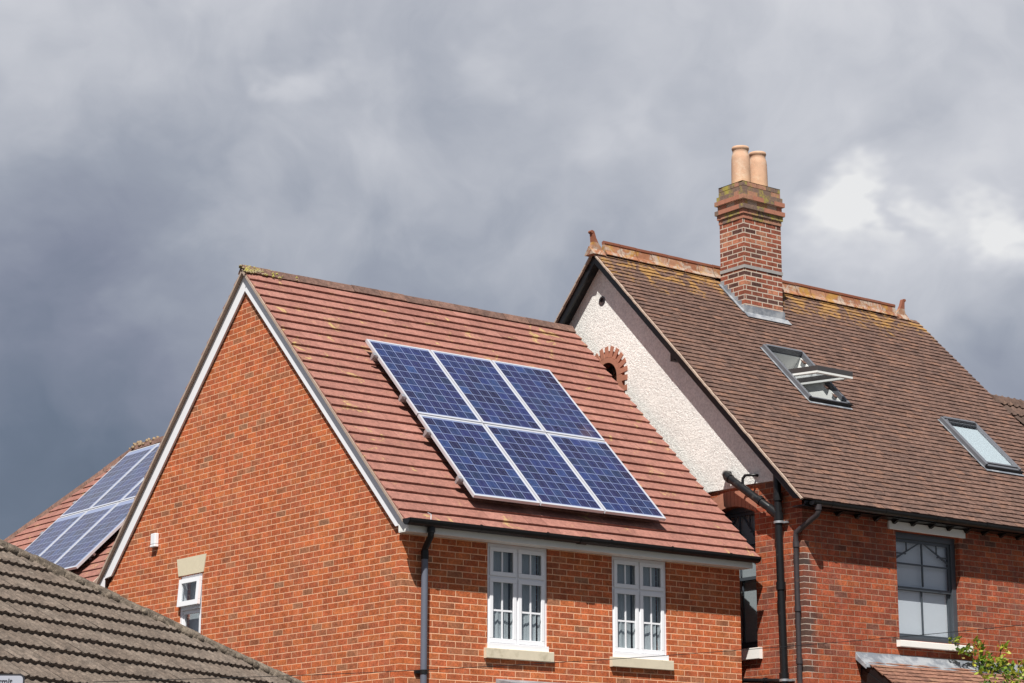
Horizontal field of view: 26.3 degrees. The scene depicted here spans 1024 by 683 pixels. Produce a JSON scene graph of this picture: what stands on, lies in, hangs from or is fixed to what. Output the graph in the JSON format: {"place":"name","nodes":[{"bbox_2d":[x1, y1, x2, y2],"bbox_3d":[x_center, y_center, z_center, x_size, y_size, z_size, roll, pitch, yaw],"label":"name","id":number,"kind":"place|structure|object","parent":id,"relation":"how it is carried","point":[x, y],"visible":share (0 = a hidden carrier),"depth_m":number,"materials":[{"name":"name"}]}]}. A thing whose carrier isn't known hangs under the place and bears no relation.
{"place":"outdoors","nodes":[
{"label":"outdoors","id":0,"kind":"place"},
{"bbox_2d":[4,436,163,582],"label":"hipped house","id":1,"kind":"structure","parent":0,"point":[25,536],"depth_m":37.56,"materials":[{"name":"tile"}]},
{"bbox_2d":[25,510,87,555],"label":"solar panel","id":2,"kind":"object","parent":1,"relation":"attached to","point":[47,538],"visible":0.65,"depth_m":35.73,"materials":[{"name":"glass"}]},
{"bbox_2d":[40,502,118,562],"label":"solar panel","id":3,"kind":"object","parent":1,"relation":"attached to","point":[71,537],"visible":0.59,"depth_m":34.81,"materials":[{"name":"glass"}]},
{"bbox_2d":[55,498,133,570],"bbox_3d":[-6.392,2.986,33.866,1.070,1.750,0.042,-17,-66,51],"label":"solar panel","id":4,"kind":"object","parent":1,"relation":"attached to","point":[85,547],"visible":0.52,"depth_m":33.78,"materials":[{"name":"glass"}]},
{"bbox_2d":[60,443,158,517],"bbox_3d":[-6.718,2.329,36.583,1.070,1.750,0.042,-17,-66,51],"label":"solar panel","id":5,"kind":"object","parent":1,"relation":"attached to","point":[107,481],"visible":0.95,"depth_m":36.56,"materials":[{"name":"glass"}]},
{"bbox_2d":[90,443,159,509],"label":"solar panel","id":6,"kind":"object","parent":1,"relation":"attached to","point":[127,483],"visible":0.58,"depth_m":35.64,"materials":[{"name":"glass"}]},
{"bbox_2d":[121,479,143,500],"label":"solar panel","id":7,"kind":"object","parent":1,"relation":"attached to","point":[132,493],"visible":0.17,"depth_m":34.78,"materials":[{"name":"glass"}]},
{"bbox_2d":[95,264,761,682],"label":"brick house","id":8,"kind":"structure","parent":0,"point":[305,506],"depth_m":27.71,"materials":[{"name":"orange brick"}]},
{"bbox_2d":[177,554,206,632],"bbox_3d":[-4.251,3.569,29.224,0.215,1.385,0.795,10,-17,-36],"label":"window","id":9,"kind":"structure","parent":8,"relation":"in","point":[194,564],"depth_m":29.32,"materials":[{"name":"white plastic"}]},
{"bbox_2d":[365,339,481,422],"bbox_3d":[-1.153,0.517,28.322,1.005,0.040,1.675,10,28,-36],"label":"solar panel","id":10,"kind":"object","parent":8,"relation":"attached to","point":[422,381],"visible":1,"depth_m":28.28,"materials":[{"name":"glass"}]},
{"bbox_2d":[417,414,539,505],"bbox_3d":[-0.420,1.461,27.114,1.005,0.040,1.675,10,28,-36],"label":"solar panel","id":11,"kind":"object","parent":8,"relation":"attached to","point":[478,460],"visible":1,"depth_m":27.05,"materials":[{"name":"glass"}]},
{"bbox_2d":[430,350,544,431],"bbox_3d":[-0.340,0.661,28.928,1.005,0.040,1.675,10,28,-36],"label":"solar panel","id":12,"kind":"object","parent":8,"relation":"attached to","point":[487,392],"visible":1,"depth_m":28.89,"materials":[{"name":"glass"}]},
{"bbox_2d":[484,543,553,662],"bbox_3d":[-0.020,3.202,26.687,1.820,1.930,0.805,10,-17,-36],"label":"window","id":13,"kind":"structure","parent":8,"relation":"in","point":[512,579],"depth_m":26.36,"materials":[{"name":"white plastic"}]},
{"bbox_2d":[484,424,603,512],"bbox_3d":[0.394,1.605,27.720,1.005,0.040,1.675,10,28,-36],"label":"solar panel","id":14,"kind":"object","parent":8,"relation":"attached to","point":[544,469],"visible":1,"depth_m":27.67,"materials":[{"name":"glass"}]},
{"bbox_2d":[491,360,604,440],"bbox_3d":[0.474,0.805,29.535,1.005,0.040,1.675,10,28,-36],"label":"solar panel","id":15,"kind":"object","parent":8,"relation":"attached to","point":[547,400],"visible":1,"depth_m":29.50,"materials":[{"name":"glass"}]},
{"bbox_2d":[547,433,665,520],"bbox_3d":[1.207,1.749,28.326,1.005,0.040,1.675,10,28,-36],"label":"solar panel","id":16,"kind":"object","parent":8,"relation":"attached to","point":[608,479],"visible":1,"depth_m":28.28,"materials":[{"name":"glass"}]},
{"bbox_2d":[610,556,673,670],"bbox_3d":[1.516,3.474,27.831,1.810,1.930,0.805,10,-17,-36],"label":"window","id":17,"kind":"structure","parent":8,"relation":"in","point":[634,591],"depth_m":27.51,"materials":[{"name":"white plastic"}]},
{"bbox_2d":[0,0,1023,539],"label":"sky","id":18,"kind":"structure","parent":0,"point":[468,153],"materials":[{"name":"grey"}]},
{"bbox_2d":[554,145,1023,682],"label":"gabled house","id":19,"kind":"structure","parent":0,"point":[852,463],"depth_m":30.57,"materials":[{"name":"brown tile"}]},
{"bbox_2d":[595,346,627,395],"bbox_3d":[1.446,0.656,31.968,0.158,1.170,0.928,10,-17,-36],"label":"arched window","id":20,"kind":"structure","parent":19,"relation":"in","point":[616,370],"depth_m":31.86,"materials":[{"name":"brick"}]},
{"bbox_2d":[712,491,762,660],"bbox_3d":[3.007,3.146,29.342,0.273,2.285,1.100,10,-17,-36],"label":"window","id":21,"kind":"structure","parent":19,"relation":"in","point":[743,519],"depth_m":29.32,"materials":[{"name":"black glass"}]},
{"bbox_2d":[888,520,972,652],"bbox_3d":[5.612,3.338,29.669,1.530,1.678,0.248,10,-17,-36],"label":"window","id":22,"kind":"structure","parent":19,"relation":"in","point":[926,573],"depth_m":29.81,"materials":[{"name":"grey glass"}]},
{"bbox_2d":[948,635,1023,682],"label":"climbing plant","id":23,"kind":"object","parent":19,"relation":"attached to","point":[1000,663],"visible":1,"depth_m":29.75,"materials":[{"name":"green plant"}]},
{"bbox_2d":[989,394,1023,427],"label":"neighbouring house","id":24,"kind":"structure","parent":0,"point":[1014,407],"depth_m":34.85,"materials":[{"name":"brown tile"}]},
{"label":"ground","id":25,"kind":"structure","parent":0,"visible":0},
{"bbox_2d":[0,674,24,682],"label":"parking sign","id":26,"kind":"object","parent":25,"relation":"on","point":[12,678],"visible":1,"depth_m":13.99,"materials":[{"name":"metal"}]},
{"bbox_2d":[0,539,303,682],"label":"bungalow","id":27,"kind":"object","parent":25,"relation":"on","point":[59,624],"visible":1,"depth_m":20.14,"materials":[{"name":"tile"}]}
]}

